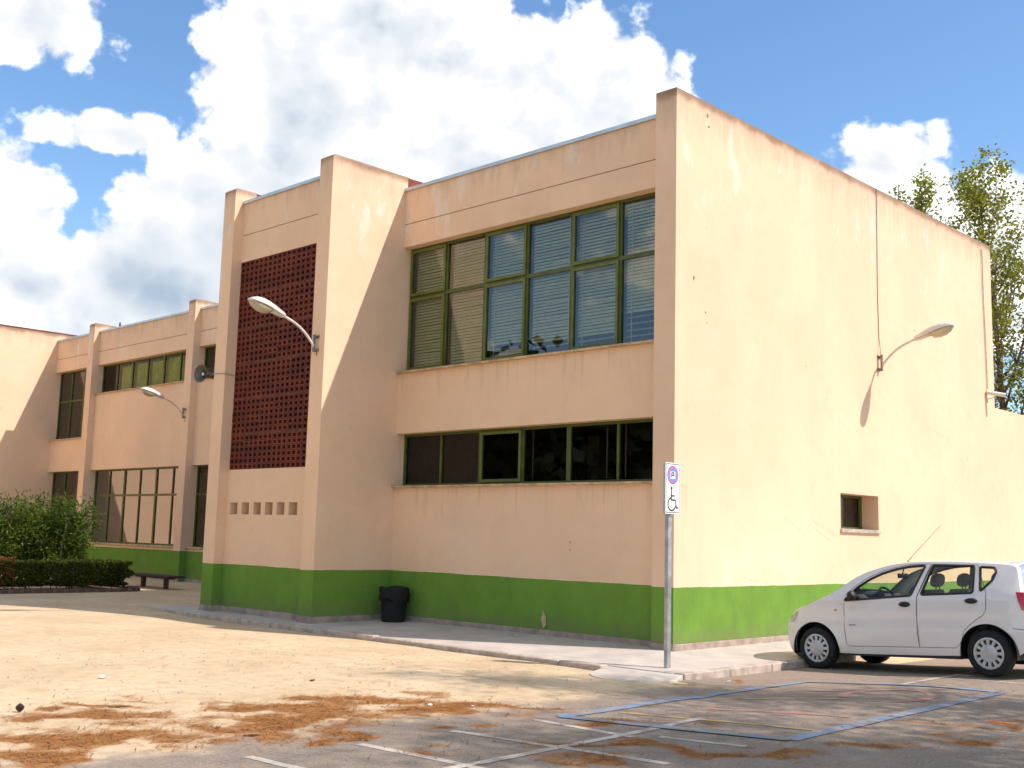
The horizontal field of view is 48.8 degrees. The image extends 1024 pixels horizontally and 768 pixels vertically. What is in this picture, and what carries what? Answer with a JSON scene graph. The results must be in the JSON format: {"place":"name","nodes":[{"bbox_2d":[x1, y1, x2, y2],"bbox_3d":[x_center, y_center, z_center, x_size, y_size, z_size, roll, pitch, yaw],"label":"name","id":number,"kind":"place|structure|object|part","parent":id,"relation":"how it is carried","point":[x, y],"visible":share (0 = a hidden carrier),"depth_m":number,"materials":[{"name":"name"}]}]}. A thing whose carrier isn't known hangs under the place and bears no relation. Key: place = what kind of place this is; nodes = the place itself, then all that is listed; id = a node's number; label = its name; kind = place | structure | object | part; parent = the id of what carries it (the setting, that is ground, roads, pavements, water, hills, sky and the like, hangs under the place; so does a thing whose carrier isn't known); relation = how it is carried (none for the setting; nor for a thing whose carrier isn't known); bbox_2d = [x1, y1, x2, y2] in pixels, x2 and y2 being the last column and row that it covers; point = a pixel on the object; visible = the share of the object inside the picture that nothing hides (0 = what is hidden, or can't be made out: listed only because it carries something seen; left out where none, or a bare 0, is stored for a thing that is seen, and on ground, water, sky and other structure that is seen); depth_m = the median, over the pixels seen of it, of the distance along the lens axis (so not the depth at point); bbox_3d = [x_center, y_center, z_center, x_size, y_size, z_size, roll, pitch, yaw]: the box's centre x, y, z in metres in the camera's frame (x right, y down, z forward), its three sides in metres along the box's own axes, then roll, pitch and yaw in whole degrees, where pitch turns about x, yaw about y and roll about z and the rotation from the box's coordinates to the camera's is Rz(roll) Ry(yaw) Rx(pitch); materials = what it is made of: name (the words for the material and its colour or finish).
{"place":"outdoors","nodes":[
{"label":"outdoors","id":0,"kind":"place"},
{"bbox_2d":[0,577,935,763],"bbox_3d":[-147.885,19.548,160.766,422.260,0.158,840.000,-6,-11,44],"label":"ground","id":1,"kind":"structure","parent":0,"point":[35,628],"depth_m":12.76,"materials":[{"name":"beige sand"}]},
{"bbox_2d":[15,703,23,711],"bbox_3d":[-4.167,2.739,9.569,0.080,0.073,0.080,-6,-11,44],"label":"pine cone","id":2,"kind":"object","parent":1,"relation":"on","point":[19,707],"visible":1,"depth_m":9.55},
{"bbox_2d":[0,579,126,590],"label":"bed soil","id":3,"kind":"structure","parent":1,"relation":"on","point":[64,587],"depth_m":28.30,"materials":[{"name":"soil"}]},
{"bbox_2d":[0,556,17,589],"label":"dry shrub","id":4,"kind":"object","parent":3,"relation":"on","point":[5,558],"visible":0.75,"depth_m":26.10,"materials":[{"name":"brown plant"}]},
{"bbox_2d":[0,505,20,556],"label":"oleander bush","id":5,"kind":"object","parent":3,"relation":"on","point":[5,526],"visible":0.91,"depth_m":28.39,"materials":[{"name":"green plant"}]},
{"bbox_2d":[0,489,56,582],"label":"oleander bush","id":6,"kind":"object","parent":3,"relation":"on","point":[23,530],"visible":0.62,"depth_m":28.81,"materials":[{"name":"green plant"}]},
{"bbox_2d":[15,488,105,580],"bbox_3d":[-11.911,4.042,29.728,2.206,2.532,2.394,3,-8,-11],"label":"oleander bush","id":7,"kind":"object","parent":3,"relation":"on","point":[63,521],"visible":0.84,"depth_m":29.34,"materials":[{"name":"green plant"}]},
{"bbox_2d":[0,557,134,589],"bbox_3d":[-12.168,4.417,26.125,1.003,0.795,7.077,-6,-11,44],"label":"clipped hedge","id":8,"kind":"object","parent":3,"relation":"on","point":[116,573],"visible":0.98,"depth_m":27.23,"materials":[{"name":"green plant"}]},
{"bbox_2d":[0,580,139,593],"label":"bed edging","id":9,"kind":"object","parent":3,"relation":"on","point":[83,590],"visible":0.36,"depth_m":26.79,"materials":[{"name":"brick"}]},
{"bbox_2d":[108,705,131,707],"bbox_3d":[-3.462,2.847,9.974,0.206,0.027,0.031,1,-8,2],"label":"twig","id":10,"kind":"object","parent":1,"relation":"on","point":[117,706],"visible":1,"depth_m":9.97,"materials":[{"name":"brown wood"}]},
{"bbox_2d":[134,573,185,588],"bbox_3d":[-9.477,5.228,29.962,2.340,0.352,0.496,-6,-11,45],"label":"bench","id":11,"kind":"object","parent":1,"relation":"on","point":[143,576],"visible":0.88,"depth_m":29.54,"materials":[{"name":"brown wood"}]},
{"bbox_2d":[4,632,695,753],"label":"pebbles","id":12,"kind":"object","parent":1,"relation":"on","point":[232,665],"visible":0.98,"depth_m":12.17,"materials":[{"name":"grey stone"}]},
{"bbox_2d":[0,87,1023,651],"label":"school building","id":13,"kind":"structure","parent":1,"relation":"on","point":[504,393],"depth_m":20.90,"materials":[{"name":"paint"}]},
{"bbox_2d":[51,471,78,524],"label":"window","id":14,"kind":"structure","parent":13,"relation":"in","point":[54,473],"depth_m":40.71,"materials":[{"name":"green metal"}]},
{"bbox_2d":[56,369,86,438],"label":"window","id":15,"kind":"structure","parent":13,"relation":"in","point":[73,379],"depth_m":41.14,"materials":[{"name":"green metal"}]},
{"bbox_2d":[90,467,177,545],"bbox_3d":[-12.151,3.974,36.795,6.300,2.450,0.070,-6,-11,44],"label":"window","id":16,"kind":"structure","parent":13,"relation":"in","point":[139,504],"depth_m":36.88,"materials":[{"name":"glass"}]},
{"bbox_2d":[102,351,185,392],"bbox_3d":[-11.997,-0.356,37.423,6.300,1.015,0.185,-6,-11,44],"label":"window","id":17,"kind":"structure","parent":13,"relation":"in","point":[176,368],"depth_m":37.37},
{"bbox_2d":[140,387,185,417],"bbox_3d":[-10.521,0.564,34.054,0.300,0.816,1.504,-6,-11,44],"label":"wall lamp","id":18,"kind":"object","parent":13,"relation":"attached to","point":[148,392],"visible":1,"depth_m":33.79,"materials":[{"name":"white metal"}]},
{"bbox_2d":[193,465,208,546],"bbox_3d":[-7.332,3.474,32.167,6.300,2.450,0.070,-6,-11,44],"label":"window","id":19,"kind":"structure","parent":13,"relation":"in","point":[199,467],"depth_m":34.27,"materials":[{"name":"green metal"}]},
{"bbox_2d":[194,364,213,381],"bbox_3d":[-6.253,-0.202,23.483,0.546,0.380,0.468,-6,-11,44],"label":"horn loudspeaker","id":20,"kind":"object","parent":13,"relation":"attached to","point":[201,373],"visible":0.89,"depth_m":23.50,"materials":[{"name":"grey metal"}]},
{"bbox_2d":[204,346,215,367],"bbox_3d":[-7.218,-0.862,32.755,6.300,1.015,0.070,-6,-11,44],"label":"window","id":21,"kind":"structure","parent":13,"relation":"in","point":[206,348],"depth_m":34.91,"materials":[{"name":"green metal"}]},
{"bbox_2d":[248,296,319,351],"bbox_3d":[-4.114,-1.075,20.345,0.300,0.816,1.504,-6,-11,44],"label":"wall lamp","id":22,"kind":"object","parent":13,"relation":"attached to","point":[262,305],"visible":1,"depth_m":20.07,"materials":[{"name":"white metal"}]},
{"bbox_2d":[403,418,652,485],"bbox_3d":[0.197,1.247,19.661,6.340,1.002,0.100,-6,-11,44],"label":"window","id":23,"kind":"structure","parent":13,"relation":"in","point":[621,450],"depth_m":19.49,"materials":[{"name":"black glass"}]},
{"bbox_2d":[407,192,654,369],"bbox_3d":[0.303,-1.652,20.085,6.340,2.499,0.186,-6,-11,44],"label":"window","id":24,"kind":"structure","parent":13,"relation":"in","point":[616,260],"depth_m":20.02,"materials":[{"name":"green glass"}]},
{"bbox_2d":[541,612,545,627],"bbox_3d":[0.515,3.873,18.570,0.111,0.300,0.034,-4,-10,36],"label":"dry leaf","id":25,"kind":"object","parent":13,"relation":"attached to","point":[543,619],"visible":1,"depth_m":18.56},
{"bbox_2d":[840,495,880,533],"bbox_3d":[6.322,2.420,21.059,0.445,0.710,1.520,-6,-11,44],"label":"window","id":26,"kind":"structure","parent":13,"relation":"in","point":[851,506],"depth_m":21.39,"materials":[{"name":"green glass"}]},
{"bbox_2d":[876,188,880,353],"bbox_3d":[7.191,-2.227,22.163,0.052,3.341,0.046,-6,-11,44],"label":"wall cable","id":27,"kind":"object","parent":13,"relation":"attached to","point":[877,271],"depth_m":22.15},
{"bbox_2d":[877,322,954,370],"bbox_3d":[7.664,-0.705,21.448,1.504,0.816,0.300,-6,-11,44],"label":"wall lamp","id":28,"kind":"object","parent":13,"relation":"attached to","point":[939,330],"visible":1,"depth_m":21.19,"materials":[{"name":"white metal"}]},
{"bbox_2d":[980,249,987,388],"bbox_3d":[10.821,-1.499,25.874,0.036,3.244,0.160,-6,-11,44],"label":"wall conduit","id":29,"kind":"object","parent":13,"relation":"attached to","point":[984,317],"depth_m":25.87,"materials":[{"name":"beige metal"}]},
{"bbox_2d":[986,389,1005,401],"bbox_3d":[10.977,0.260,25.630,0.424,0.280,0.190,0,-8,10],"label":"security camera","id":30,"kind":"object","parent":13,"relation":"attached to","point":[993,393],"visible":1,"depth_m":25.57,"materials":[{"name":"white plastic"}]},
{"bbox_2d":[0,646,1023,767],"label":"pine needles","id":31,"kind":"object","parent":1,"relation":"on","point":[273,726],"visible":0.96,"depth_m":9.22,"materials":[{"name":"brown plant"}]},
{"bbox_2d":[888,184,913,202],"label":"poplar tree","id":32,"kind":"object","parent":1,"relation":"on","point":[898,195],"visible":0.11,"depth_m":40.13,"materials":[{"name":"green plant"}]},
{"bbox_2d":[787,525,1023,676],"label":"parked car","id":33,"kind":"object","parent":1,"relation":"on","point":[978,626],"visible":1,"depth_m":14.88,"materials":[{"name":"paint"}]},
{"bbox_3d":[5.062,2.991,15.237,0.220,1.080,1.236,8,-14,-42],"label":"front door","id":34,"kind":"part","parent":33,"relation":"part of","materials":[{"name":"paint"}]},
{"bbox_3d":[6.170,3.154,16.228,0.220,1.080,1.236,8,-14,-42],"label":"front door","id":35,"kind":"part","parent":33,"relation":"part of","materials":[{"name":"paint"}]},
{"bbox_3d":[5.689,2.854,14.564,0.213,1.068,0.936,8,-14,-42],"label":"rear door","id":36,"kind":"part","parent":33,"relation":"part of","materials":[{"name":"paint"}]},
{"bbox_3d":[6.843,2.460,14.462,1.335,0.374,0.193,8,-14,-42],"label":"rear window","id":37,"kind":"part","parent":33,"relation":"part of","materials":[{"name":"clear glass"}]},
{"bbox_2d":[902,164,944,217],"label":"poplar tree","id":38,"kind":"object","parent":1,"relation":"on","point":[924,192],"visible":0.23,"depth_m":40.38,"materials":[{"name":"green plant"}]},
{"bbox_2d":[936,143,1023,414],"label":"poplar tree","id":39,"kind":"object","parent":1,"relation":"on","point":[974,199],"visible":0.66,"depth_m":40.09,"materials":[{"name":"green plant"}]},
{"bbox_2d":[993,262,1023,369],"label":"poplar tree","id":40,"kind":"object","parent":1,"relation":"on","point":[1019,276],"visible":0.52,"depth_m":40.56,"materials":[{"name":"green plant"}]},
{"bbox_2d":[1007,370,1023,413],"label":"bushy tree","id":41,"kind":"object","parent":1,"relation":"on","point":[1022,390],"visible":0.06,"depth_m":38.97,"materials":[{"name":"green plant"}]},
{"bbox_2d":[139,605,863,682],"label":"sidewalk","id":42,"kind":"structure","parent":0,"point":[621,662],"depth_m":16.79,"materials":[{"name":"concrete"}]},
{"bbox_2d":[379,586,409,621],"bbox_3d":[-2.170,4.033,20.734,0.573,0.643,0.578,-6,-11,44],"label":"litter bin","id":43,"kind":"object","parent":42,"relation":"on","point":[394,600],"visible":1,"depth_m":20.53,"materials":[{"name":"black plastic"}]},
{"bbox_2d":[663,462,679,667],"bbox_3d":[2.065,2.366,14.841,0.099,2.665,0.330,-6,-11,44],"label":"parking sign","id":44,"kind":"object","parent":42,"relation":"on","point":[671,488],"visible":1,"depth_m":14.85,"materials":[{"name":"grey metal"}]},
{"bbox_2d":[0,659,1023,767],"bbox_3d":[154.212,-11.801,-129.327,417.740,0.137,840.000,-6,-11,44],"label":"parking lot","id":45,"kind":"structure","parent":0,"point":[232,753],"depth_m":9.34,"materials":[{"name":"grey asphalt"}]},
{"bbox_2d":[243,734,261,735],"bbox_3d":[-2.013,2.724,8.761,0.146,0.027,0.029,0,-8,11],"label":"twig","id":46,"kind":"object","parent":45,"relation":"on","point":[252,734],"visible":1,"depth_m":8.75,"materials":[{"name":"brown wood"}]},
{"bbox_2d":[245,756,303,767],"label":"parking line","id":47,"kind":"object","parent":45,"relation":"on","point":[271,762],"visible":1,"depth_m":7.79,"materials":[{"name":"white paint"}]},
{"bbox_2d":[355,743,483,767],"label":"parking line","id":48,"kind":"object","parent":45,"relation":"on","point":[410,753],"visible":1,"depth_m":8.16,"materials":[{"name":"white paint"}]},
{"bbox_2d":[450,730,668,764],"bbox_3d":[0.312,2.772,8.649,1.973,0.003,0.089,-4,-9,35],"label":"parking line","id":49,"kind":"object","parent":45,"relation":"on","point":[589,751],"visible":1,"depth_m":8.57,"materials":[{"name":"white paint"}]},
{"bbox_2d":[444,717,704,767],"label":"parking line","id":50,"kind":"object","parent":45,"relation":"on","point":[561,746],"visible":1,"depth_m":8.63,"materials":[{"name":"white paint"}]},
{"bbox_2d":[535,719,634,736],"bbox_3d":[0.594,2.902,9.536,1.051,0.008,0.089,-5,-10,41],"label":"parking line","id":51,"kind":"object","parent":45,"relation":"on","point":[580,727],"visible":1,"depth_m":9.55,"materials":[{"name":"white paint"}]},
{"bbox_2d":[558,715,790,739],"bbox_3d":[1.348,2.931,9.653,2.034,0.005,0.146,-2,-9,26],"label":"blue outline","id":52,"kind":"object","parent":45,"relation":"on","point":[691,729],"visible":1,"depth_m":9.60,"materials":[{"name":"paint"}]},
{"bbox_2d":[556,681,803,715],"bbox_3d":[2.014,3.317,11.995,0.224,0.101,5.019,-5,-10,38],"label":"blue outline","id":53,"kind":"object","parent":45,"relation":"on","point":[642,704],"visible":1,"depth_m":11.29,"materials":[{"name":"paint"}]},
{"bbox_2d":[659,736,747,746],"bbox_3d":[1.521,2.865,9.058,0.732,0.004,0.087,-3,-9,30],"label":"parking line","id":54,"kind":"object","parent":45,"relation":"on","point":[702,741],"visible":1,"depth_m":9.06,"materials":[{"name":"white paint"}]},
{"bbox_2d":[619,712,813,730],"bbox_3d":[1.799,3.005,10.085,1.774,0.011,0.078,-2,-9,26],"label":"yellow line","id":55,"kind":"object","parent":45,"relation":"on","point":[721,721],"visible":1,"depth_m":10.03,"materials":[{"name":"paint"}]},
{"bbox_2d":[709,707,850,716],"bbox_3d":[2.543,3.134,10.780,1.320,0.025,0.137,-1,-8,20],"label":"red line","id":56,"kind":"object","parent":45,"relation":"on","point":[783,712],"visible":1,"depth_m":10.76,"materials":[{"name":"paint"}]},
{"bbox_2d":[746,698,845,698],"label":"yellow line","id":57,"kind":"object","parent":45,"relation":"on","point":[792,698],"visible":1,"depth_m":11.83,"materials":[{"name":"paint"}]},
{"bbox_2d":[783,689,858,691],"bbox_3d":[3.484,3.442,12.679,0.943,0.028,0.174,3,-8,-10],"label":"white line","id":58,"kind":"object","parent":45,"relation":"on","point":[822,690],"visible":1,"depth_m":12.69,"materials":[{"name":"paint"}]},
{"bbox_2d":[837,689,938,701],"bbox_3d":[4.060,3.362,12.192,0.959,0.029,1.347,-6,-11,44],"label":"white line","id":59,"kind":"object","parent":45,"relation":"on","point":[930,696],"visible":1,"depth_m":12.13,"materials":[{"name":"paint"}]},
{"bbox_2d":[788,692,1003,740],"bbox_3d":[3.863,3.172,10.928,0.148,0.007,4.721,-6,-10,42],"label":"blue outline","id":60,"kind":"object","parent":45,"relation":"on","point":[805,735],"visible":1,"depth_m":10.52,"materials":[{"name":"paint"}]},
{"bbox_2d":[805,681,1000,692],"bbox_3d":[4.533,3.552,13.270,2.250,0.094,0.146,-4,-9,34],"label":"blue outline","id":61,"kind":"object","parent":45,"relation":"on","point":[909,684],"visible":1,"depth_m":13.21,"materials":[{"name":"paint"}]},
{"bbox_2d":[871,676,1023,683],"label":"parking line","id":62,"kind":"object","parent":45,"relation":"on","point":[951,678],"visible":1,"depth_m":14.01,"materials":[{"name":"white paint"}]},
{"bbox_2d":[902,664,1015,683],"bbox_3d":[5.849,3.756,14.662,0.090,0.016,3.802,-6,-10,42],"label":"parking line","id":63,"kind":"object","parent":45,"relation":"on","point":[939,677],"visible":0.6,"depth_m":14.13,"materials":[{"name":"white paint"}]},
{"bbox_2d":[0,0,1023,412],"label":"sky","id":64,"kind":"structure","parent":0,"point":[127,126],"materials":[{"name":"blue"}]}
]}

